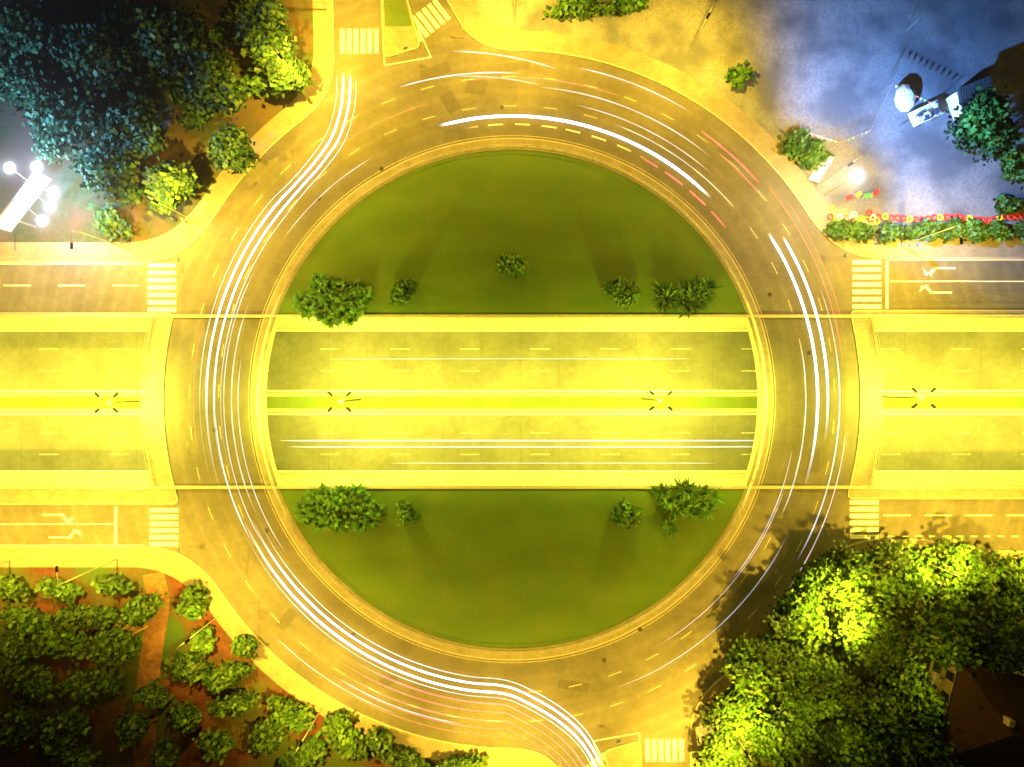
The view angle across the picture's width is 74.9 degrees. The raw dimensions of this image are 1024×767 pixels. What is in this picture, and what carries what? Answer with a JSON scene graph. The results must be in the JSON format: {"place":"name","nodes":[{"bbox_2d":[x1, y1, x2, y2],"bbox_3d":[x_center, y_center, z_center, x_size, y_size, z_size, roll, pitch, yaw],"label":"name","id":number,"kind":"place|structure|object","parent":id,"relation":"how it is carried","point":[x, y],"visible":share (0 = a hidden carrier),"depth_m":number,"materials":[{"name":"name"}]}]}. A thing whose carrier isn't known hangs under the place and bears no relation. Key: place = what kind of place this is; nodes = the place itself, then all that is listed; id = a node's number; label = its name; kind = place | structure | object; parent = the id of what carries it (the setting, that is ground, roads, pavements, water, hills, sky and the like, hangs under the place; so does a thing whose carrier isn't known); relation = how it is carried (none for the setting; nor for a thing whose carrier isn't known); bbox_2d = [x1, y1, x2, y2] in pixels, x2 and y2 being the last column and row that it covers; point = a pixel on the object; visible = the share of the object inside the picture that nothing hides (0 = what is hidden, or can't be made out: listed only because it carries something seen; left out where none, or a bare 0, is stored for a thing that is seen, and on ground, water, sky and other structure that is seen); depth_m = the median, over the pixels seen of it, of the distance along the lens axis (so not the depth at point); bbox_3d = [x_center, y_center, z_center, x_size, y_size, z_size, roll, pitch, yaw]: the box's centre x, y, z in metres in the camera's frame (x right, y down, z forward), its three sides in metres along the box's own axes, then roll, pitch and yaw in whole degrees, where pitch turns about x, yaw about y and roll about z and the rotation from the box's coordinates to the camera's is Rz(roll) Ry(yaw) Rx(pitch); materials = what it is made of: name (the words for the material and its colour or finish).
{"place":"outdoors","nodes":[
{"label":"outdoors","id":0,"kind":"place"},
{"bbox_2d":[133,572,168,766],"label":"footpath","id":1,"kind":"structure","parent":0,"point":[151,652],"depth_m":97.89,"materials":[{"name":"orange concrete"}]},
{"bbox_2d":[0,0,313,374],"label":"ground","id":2,"kind":"structure","parent":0,"point":[68,214],"depth_m":97.90,"materials":[{"name":"grey soil"}]},
{"bbox_2d":[0,50,54,117],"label":"tree","id":3,"kind":"object","parent":2,"relation":"on","point":[17,77],"visible":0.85,"depth_m":91.08,"materials":[{"name":"green plant"}]},
{"bbox_2d":[0,162,60,231],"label":"billboard","id":4,"kind":"object","parent":2,"relation":"on","point":[34,186],"visible":1,"depth_m":91.99,"materials":[{"name":"metal"}]},
{"bbox_2d":[0,0,68,71],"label":"tree","id":5,"kind":"object","parent":2,"relation":"on","point":[29,27],"visible":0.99,"depth_m":90.80,"materials":[{"name":"green plant"}]},
{"bbox_2d":[17,77,108,165],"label":"tree","id":6,"kind":"object","parent":2,"relation":"on","point":[66,116],"visible":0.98,"depth_m":90.96,"materials":[{"name":"green plant"}]},
{"bbox_2d":[53,16,145,107],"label":"tree","id":7,"kind":"object","parent":2,"relation":"on","point":[98,66],"visible":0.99,"depth_m":90.83,"materials":[{"name":"green plant"}]},
{"bbox_2d":[64,138,142,202],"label":"tree","id":8,"kind":"object","parent":2,"relation":"on","point":[98,168],"visible":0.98,"depth_m":92.22,"materials":[{"name":"green plant"}]},
{"bbox_2d":[86,202,135,243],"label":"tree","id":9,"kind":"object","parent":2,"relation":"on","point":[108,221],"visible":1,"depth_m":96.19,"materials":[{"name":"green plant"}]},
{"bbox_2d":[91,81,173,165],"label":"tree","id":10,"kind":"object","parent":2,"relation":"on","point":[132,127],"visible":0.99,"depth_m":91.59,"materials":[{"name":"green plant"}]},
{"bbox_2d":[131,56,164,87],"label":"tree","id":11,"kind":"object","parent":2,"relation":"on","point":[148,75],"visible":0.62,"depth_m":96.50,"materials":[{"name":"green plant"}]},
{"bbox_2d":[128,0,209,77],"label":"tree","id":12,"kind":"object","parent":2,"relation":"on","point":[169,38],"visible":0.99,"depth_m":91.14,"materials":[{"name":"green plant"}]},
{"bbox_2d":[142,160,204,215],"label":"tree","id":13,"kind":"object","parent":2,"relation":"on","point":[172,186],"visible":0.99,"depth_m":92.94,"materials":[{"name":"green plant"}]},
{"bbox_2d":[171,106,218,132],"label":"tree","id":14,"kind":"object","parent":2,"relation":"on","point":[193,122],"visible":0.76,"depth_m":96.68,"materials":[{"name":"green plant"}]},
{"bbox_2d":[175,42,247,119],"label":"tree","id":15,"kind":"object","parent":2,"relation":"on","point":[211,84],"visible":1,"depth_m":92.09,"materials":[{"name":"green plant"}]},
{"bbox_2d":[201,11,245,53],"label":"tree","id":16,"kind":"object","parent":2,"relation":"on","point":[223,31],"visible":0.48,"depth_m":96.42,"materials":[{"name":"green plant"}]},
{"bbox_2d":[200,119,261,173],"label":"tree","id":17,"kind":"object","parent":2,"relation":"on","point":[229,147],"visible":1,"depth_m":92.92,"materials":[{"name":"green plant"}]},
{"bbox_2d":[237,66,269,98],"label":"tree","id":18,"kind":"object","parent":2,"relation":"on","point":[251,82],"visible":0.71,"depth_m":95.95,"materials":[{"name":"green plant"}]},
{"bbox_2d":[228,0,304,76],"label":"tree","id":19,"kind":"object","parent":2,"relation":"on","point":[262,31],"visible":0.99,"depth_m":91.62,"materials":[{"name":"green plant"}]},
{"bbox_2d":[265,57,314,98],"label":"tree","id":20,"kind":"object","parent":2,"relation":"on","point":[284,80],"visible":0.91,"depth_m":93.73,"materials":[{"name":"green plant"}]},
{"bbox_2d":[0,423,440,766],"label":"ground","id":21,"kind":"structure","parent":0,"point":[102,735],"depth_m":97.90,"materials":[{"name":"red soil"}]},
{"bbox_2d":[0,573,30,602],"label":"tree","id":22,"kind":"object","parent":21,"relation":"on","point":[11,586],"visible":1,"depth_m":96.09,"materials":[{"name":"green plant"}]},
{"bbox_2d":[0,636,32,667],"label":"tree","id":23,"kind":"object","parent":21,"relation":"on","point":[13,653],"visible":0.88,"depth_m":95.69,"materials":[{"name":"green plant"}]},
{"bbox_2d":[0,695,47,750],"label":"tree","id":24,"kind":"object","parent":21,"relation":"on","point":[20,720],"visible":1,"depth_m":95.95,"materials":[{"name":"green plant"}]},
{"bbox_2d":[0,604,57,639],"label":"tree","id":25,"kind":"object","parent":21,"relation":"on","point":[22,621],"visible":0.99,"depth_m":95.92,"materials":[{"name":"green plant"}]},
{"bbox_2d":[0,658,65,705],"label":"tree","id":26,"kind":"object","parent":21,"relation":"on","point":[33,680],"visible":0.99,"depth_m":95.82,"materials":[{"name":"green plant"}]},
{"bbox_2d":[0,625,96,662],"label":"tree","id":27,"kind":"object","parent":21,"relation":"on","point":[61,643],"visible":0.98,"depth_m":95.88,"materials":[{"name":"green plant"}]},
{"bbox_2d":[34,575,84,605],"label":"tree","id":28,"kind":"object","parent":21,"relation":"on","point":[68,592],"visible":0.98,"depth_m":95.85,"materials":[{"name":"green plant"}]},
{"bbox_2d":[30,700,94,751],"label":"tree","id":29,"kind":"object","parent":21,"relation":"on","point":[67,724],"visible":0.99,"depth_m":95.75,"materials":[{"name":"green plant"}]},
{"bbox_2d":[34,730,111,766],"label":"tree","id":30,"kind":"object","parent":21,"relation":"on","point":[77,755],"visible":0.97,"depth_m":95.83,"materials":[{"name":"green plant"}]},
{"bbox_2d":[50,662,124,710],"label":"tree","id":31,"kind":"object","parent":21,"relation":"on","point":[89,685],"visible":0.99,"depth_m":95.78,"materials":[{"name":"green plant"}]},
{"bbox_2d":[54,601,120,631],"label":"tree","id":32,"kind":"object","parent":21,"relation":"on","point":[83,616],"visible":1,"depth_m":95.86,"materials":[{"name":"green plant"}]},
{"bbox_2d":[76,624,145,672],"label":"tree","id":33,"kind":"object","parent":21,"relation":"on","point":[115,646],"visible":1,"depth_m":95.78,"materials":[{"name":"green plant"}]},
{"bbox_2d":[90,572,134,596],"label":"tree","id":34,"kind":"object","parent":21,"relation":"on","point":[110,585],"visible":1,"depth_m":96.00,"materials":[{"name":"green plant"}]},
{"bbox_2d":[111,710,152,751],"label":"tree","id":35,"kind":"object","parent":21,"relation":"on","point":[130,729],"visible":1,"depth_m":95.97,"materials":[{"name":"green plant"}]},
{"bbox_2d":[116,590,167,629],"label":"tree","id":36,"kind":"object","parent":21,"relation":"on","point":[139,610],"visible":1,"depth_m":96.02,"materials":[{"name":"green plant"}]},
{"bbox_2d":[132,678,173,709],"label":"tree","id":37,"kind":"object","parent":21,"relation":"on","point":[153,695],"visible":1,"depth_m":95.95,"materials":[{"name":"green plant"}]},
{"bbox_2d":[147,736,181,766],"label":"tree","id":38,"kind":"object","parent":21,"relation":"on","point":[166,752],"visible":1,"depth_m":95.95,"materials":[{"name":"green plant"}]},
{"bbox_2d":[167,696,202,736],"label":"tree","id":39,"kind":"object","parent":21,"relation":"on","point":[186,718],"visible":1,"depth_m":95.95,"materials":[{"name":"green plant"}]},
{"bbox_2d":[164,648,216,685],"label":"tree","id":40,"kind":"object","parent":21,"relation":"on","point":[188,667],"visible":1,"depth_m":95.94,"materials":[{"name":"green plant"}]},
{"bbox_2d":[174,579,211,621],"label":"tree","id":41,"kind":"object","parent":21,"relation":"on","point":[192,605],"visible":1,"depth_m":95.85,"materials":[{"name":"green plant"}]},
{"bbox_2d":[188,622,217,654],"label":"tree","id":42,"kind":"object","parent":21,"relation":"on","point":[202,641],"visible":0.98,"depth_m":95.87,"materials":[{"name":"green plant"}]},
{"bbox_2d":[192,727,235,764],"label":"tree","id":43,"kind":"object","parent":21,"relation":"on","point":[214,746],"visible":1,"depth_m":95.86,"materials":[{"name":"green plant"}]},
{"bbox_2d":[195,658,256,694],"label":"tree","id":44,"kind":"object","parent":21,"relation":"on","point":[224,675],"visible":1,"depth_m":95.92,"materials":[{"name":"green plant"}]},
{"bbox_2d":[205,688,263,718],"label":"tree","id":45,"kind":"object","parent":21,"relation":"on","point":[239,704],"visible":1,"depth_m":95.94,"materials":[{"name":"green plant"}]},
{"bbox_2d":[242,716,290,756],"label":"tree","id":46,"kind":"object","parent":21,"relation":"on","point":[268,734],"visible":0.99,"depth_m":95.98,"materials":[{"name":"green plant"}]},
{"bbox_2d":[264,694,320,738],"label":"tree","id":47,"kind":"object","parent":21,"relation":"on","point":[297,716],"visible":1,"depth_m":95.93,"materials":[{"name":"green plant"}]},
{"bbox_2d":[278,733,333,766],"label":"tree","id":48,"kind":"object","parent":21,"relation":"on","point":[310,752],"visible":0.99,"depth_m":95.82,"materials":[{"name":"green plant"}]},
{"bbox_2d":[320,708,353,740],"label":"tree","id":49,"kind":"object","parent":21,"relation":"on","point":[336,723],"visible":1,"depth_m":95.87,"materials":[{"name":"green plant"}]},
{"bbox_2d":[328,727,377,760],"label":"tree","id":50,"kind":"object","parent":21,"relation":"on","point":[350,743],"visible":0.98,"depth_m":96.13,"materials":[{"name":"green plant"}]},
{"bbox_2d":[361,725,395,750],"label":"bush","id":51,"kind":"object","parent":21,"relation":"on","point":[377,738],"visible":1,"depth_m":95.98,"materials":[{"name":"green plant"}]},
{"bbox_2d":[372,743,435,766],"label":"tree","id":52,"kind":"object","parent":21,"relation":"on","point":[398,756],"visible":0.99,"depth_m":95.93,"materials":[{"name":"green plant"}]},
{"bbox_2d":[435,752,488,766],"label":"tree","id":53,"kind":"object","parent":21,"relation":"on","point":[469,760],"visible":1,"depth_m":96.16,"materials":[{"name":"green plant"}]},
{"bbox_2d":[0,0,1023,766],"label":"roundabout road","id":54,"kind":"structure","parent":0,"point":[712,610],"depth_m":98.00,"materials":[{"name":"grey asphalt"}]},
{"bbox_2d":[0,0,1023,766],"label":"road markings","id":55,"kind":"object","parent":54,"relation":"on","point":[376,50],"visible":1,"depth_m":98.00,"materials":[{"name":"paint"}]},
{"bbox_2d":[0,0,1023,766],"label":"kerb stones","id":56,"kind":"object","parent":54,"relation":"on","point":[458,144],"visible":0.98,"depth_m":97.87,"materials":[{"name":"concrete"}]},
{"bbox_2d":[175,61,848,691],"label":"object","id":57,"kind":"object","parent":54,"relation":"on","point":[767,589],"visible":1,"depth_m":98.00,"materials":[{"name":"grey metal"}]},
{"bbox_2d":[760,589,833,653],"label":"tree","id":58,"kind":"object","parent":54,"relation":"on","point":[794,616],"visible":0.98,"depth_m":91.36,"materials":[{"name":"green plant"}]},
{"bbox_2d":[784,561,829,610],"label":"tree","id":59,"kind":"object","parent":54,"relation":"on","point":[802,583],"visible":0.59,"depth_m":92.88,"materials":[{"name":"green plant"}]},
{"bbox_2d":[0,315,1023,488],"bbox_3d":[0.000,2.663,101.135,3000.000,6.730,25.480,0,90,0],"label":"highway","id":60,"kind":"structure","parent":0,"point":[569,360],"depth_m":104.50,"materials":[{"name":"grey asphalt"}]},
{"bbox_2d":[0,393,1023,411],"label":"median strip","id":61,"kind":"object","parent":60,"relation":"on","point":[506,402],"visible":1,"depth_m":104.33,"materials":[{"name":"plant"}]},
{"bbox_2d":[0,330,1023,471],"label":"highway markings","id":62,"kind":"object","parent":60,"relation":"on","point":[520,414],"visible":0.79,"depth_m":104.50,"materials":[{"name":"paint"}]},
{"bbox_2d":[277,150,746,648],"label":"island lawn","id":63,"kind":"structure","parent":0,"point":[511,568],"depth_m":97.90,"materials":[{"name":"green plant"}]},
{"bbox_2d":[290,270,375,329],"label":"bush","id":64,"kind":"object","parent":63,"relation":"on","point":[327,301],"visible":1,"depth_m":96.66,"materials":[{"name":"green plant"}]},
{"bbox_2d":[293,482,386,534],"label":"bush","id":65,"kind":"object","parent":63,"relation":"on","point":[326,507],"visible":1,"depth_m":96.68,"materials":[{"name":"green plant"}]},
{"bbox_2d":[495,252,528,278],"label":"box bush","id":66,"kind":"object","parent":63,"relation":"on","point":[515,265],"visible":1,"depth_m":96.52,"materials":[{"name":"green plant"}]},
{"bbox_2d":[607,275,640,309],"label":"box bush","id":67,"kind":"object","parent":63,"relation":"on","point":[623,293],"visible":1,"depth_m":96.64,"materials":[{"name":"green plant"}]},
{"bbox_2d":[612,496,643,529],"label":"box bush","id":68,"kind":"object","parent":63,"relation":"on","point":[629,515],"visible":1,"depth_m":96.44,"materials":[{"name":"green plant"}]},
{"bbox_2d":[647,476,726,523],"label":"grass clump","id":69,"kind":"object","parent":63,"relation":"on","point":[692,500],"visible":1,"depth_m":96.74,"materials":[{"name":"green plant"}]},
{"bbox_2d":[648,273,725,320],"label":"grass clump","id":70,"kind":"object","parent":63,"relation":"on","point":[691,296],"visible":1,"depth_m":96.48,"materials":[{"name":"green plant"}]},
{"bbox_2d":[0,0,1023,766],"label":"footway paving","id":71,"kind":"structure","parent":0,"point":[302,106],"depth_m":97.88,"materials":[{"name":"concrete"}]},
{"bbox_2d":[230,634,260,658],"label":"bush","id":72,"kind":"object","parent":71,"relation":"on","point":[244,646],"visible":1,"depth_m":95.81,"materials":[{"name":"green plant"}]},
{"bbox_2d":[384,0,411,25],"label":"splitter planting","id":73,"kind":"object","parent":71,"relation":"on","point":[396,13],"visible":1,"depth_m":97.85,"materials":[{"name":"green plant"}]},
{"bbox_2d":[0,144,1023,654],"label":"railings","id":74,"kind":"object","parent":71,"relation":"on","point":[482,650],"visible":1,"depth_m":97.41,"materials":[{"name":"silver metal"}]},
{"bbox_2d":[805,539,877,616],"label":"tree","id":75,"kind":"object","parent":71,"relation":"on","point":[843,574],"visible":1,"depth_m":90.60,"materials":[{"name":"green plant"}]},
{"bbox_2d":[471,0,1023,398],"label":"ground","id":76,"kind":"structure","parent":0,"point":[827,69],"depth_m":97.90,"materials":[{"name":"grey concrete"}]},
{"bbox_2d":[540,0,607,20],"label":"tree","id":77,"kind":"object","parent":76,"relation":"on","point":[565,9],"visible":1,"depth_m":96.74,"materials":[{"name":"green plant"}]},
{"bbox_2d":[598,0,648,17],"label":"tree","id":78,"kind":"object","parent":76,"relation":"on","point":[620,7],"visible":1,"depth_m":96.76,"materials":[{"name":"green plant"}]},
{"bbox_2d":[724,59,755,89],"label":"tree","id":79,"kind":"object","parent":76,"relation":"on","point":[739,76],"visible":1,"depth_m":96.69,"materials":[{"name":"green plant"}]},
{"bbox_2d":[777,129,814,160],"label":"tree","id":80,"kind":"object","parent":76,"relation":"on","point":[796,143],"visible":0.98,"depth_m":96.71,"materials":[{"name":"green plant"}]},
{"bbox_2d":[794,139,833,171],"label":"tree","id":81,"kind":"object","parent":76,"relation":"on","point":[811,160],"visible":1,"depth_m":96.65,"materials":[{"name":"green plant"}]},
{"bbox_2d":[804,19,933,200],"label":"lot furniture","id":82,"kind":"object","parent":76,"relation":"on","point":[905,97],"visible":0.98,"depth_m":96.64,"materials":[{"name":"white"}]},
{"bbox_2d":[827,205,1023,223],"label":"flowers","id":83,"kind":"object","parent":76,"relation":"on","point":[870,217],"visible":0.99,"depth_m":97.67,"materials":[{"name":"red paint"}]},
{"bbox_2d":[945,75,996,119],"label":"kiosk","id":84,"kind":"object","parent":76,"relation":"on","point":[961,95],"visible":0.42,"depth_m":95.19,"materials":[{"name":"paint"}]},
{"bbox_2d":[943,84,1023,165],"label":"tree","id":85,"kind":"object","parent":76,"relation":"on","point":[985,124],"visible":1,"depth_m":90.77,"materials":[{"name":"green plant"}]},
{"bbox_2d":[999,145,1023,189],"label":"tree","id":86,"kind":"object","parent":76,"relation":"on","point":[1011,162],"visible":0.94,"depth_m":96.72,"materials":[{"name":"green plant"}]},
{"bbox_2d":[713,400,1023,766],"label":"ground","id":87,"kind":"structure","parent":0,"point":[856,671],"depth_m":97.90,"materials":[{"name":"brown soil"}]},
{"bbox_2d":[691,731,758,766],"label":"tree","id":88,"kind":"object","parent":87,"relation":"on","point":[720,752],"visible":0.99,"depth_m":92.30,"materials":[{"name":"green plant"}]},
{"bbox_2d":[699,688,766,749],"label":"tree","id":89,"kind":"object","parent":87,"relation":"on","point":[730,714],"visible":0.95,"depth_m":91.88,"materials":[{"name":"green plant"}]},
{"bbox_2d":[719,629,792,711],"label":"tree","id":90,"kind":"object","parent":87,"relation":"on","point":[757,671],"visible":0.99,"depth_m":91.42,"materials":[{"name":"green plant"}]},
{"bbox_2d":[739,697,827,766],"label":"tree","id":91,"kind":"object","parent":87,"relation":"on","point":[781,741],"visible":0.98,"depth_m":90.59,"materials":[{"name":"green plant"}]},
{"bbox_2d":[770,635,865,727],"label":"tree","id":92,"kind":"object","parent":87,"relation":"on","point":[821,687],"visible":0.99,"depth_m":89.51,"materials":[{"name":"green plant"}]},
{"bbox_2d":[807,710,893,766],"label":"tree","id":93,"kind":"object","parent":87,"relation":"on","point":[855,743],"visible":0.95,"depth_m":90.28,"materials":[{"name":"green plant"}]},
{"bbox_2d":[826,589,915,678],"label":"tree","id":94,"kind":"object","parent":87,"relation":"on","point":[884,639],"visible":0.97,"depth_m":89.47,"materials":[{"name":"green plant"}]},
{"bbox_2d":[861,534,942,614],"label":"tree","id":95,"kind":"object","parent":87,"relation":"on","point":[902,575],"visible":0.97,"depth_m":90.20,"materials":[{"name":"green plant"}]},
{"bbox_2d":[849,636,955,735],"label":"tree","id":96,"kind":"object","parent":87,"relation":"on","point":[900,695],"visible":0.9,"depth_m":89.59,"materials":[{"name":"green plant"}]},
{"bbox_2d":[881,715,955,766],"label":"tree","id":97,"kind":"object","parent":87,"relation":"on","point":[914,745],"visible":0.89,"depth_m":90.42,"materials":[{"name":"green plant"}]},
{"bbox_2d":[900,598,990,677],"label":"tree","id":98,"kind":"object","parent":87,"relation":"on","point":[946,638],"visible":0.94,"depth_m":89.88,"materials":[{"name":"green plant"}]},
{"bbox_2d":[886,595,1023,766],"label":"house","id":99,"kind":"structure","parent":87,"relation":"on","point":[985,728],"depth_m":90.70,"materials":[{"name":"paint"}]},
{"bbox_2d":[917,535,1008,618],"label":"tree","id":100,"kind":"object","parent":87,"relation":"on","point":[982,579],"visible":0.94,"depth_m":90.45,"materials":[{"name":"green plant"}]},
{"bbox_2d":[970,610,1023,683],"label":"tree","id":101,"kind":"object","parent":87,"relation":"on","point":[1003,648],"visible":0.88,"depth_m":91.00,"materials":[{"name":"green plant"}]},
{"bbox_2d":[974,548,1023,629],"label":"tree","id":102,"kind":"object","parent":87,"relation":"on","point":[1012,589],"visible":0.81,"depth_m":90.81,"materials":[{"name":"green plant"}]},
{"label":"ground surface","id":103,"kind":"structure","parent":0,"visible":0},
{"bbox_2d":[142,318,881,485],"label":"bridge decks","id":104,"kind":"object","parent":103,"relation":"on","point":[275,468],"visible":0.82,"depth_m":98.72,"materials":[{"name":"concrete"}]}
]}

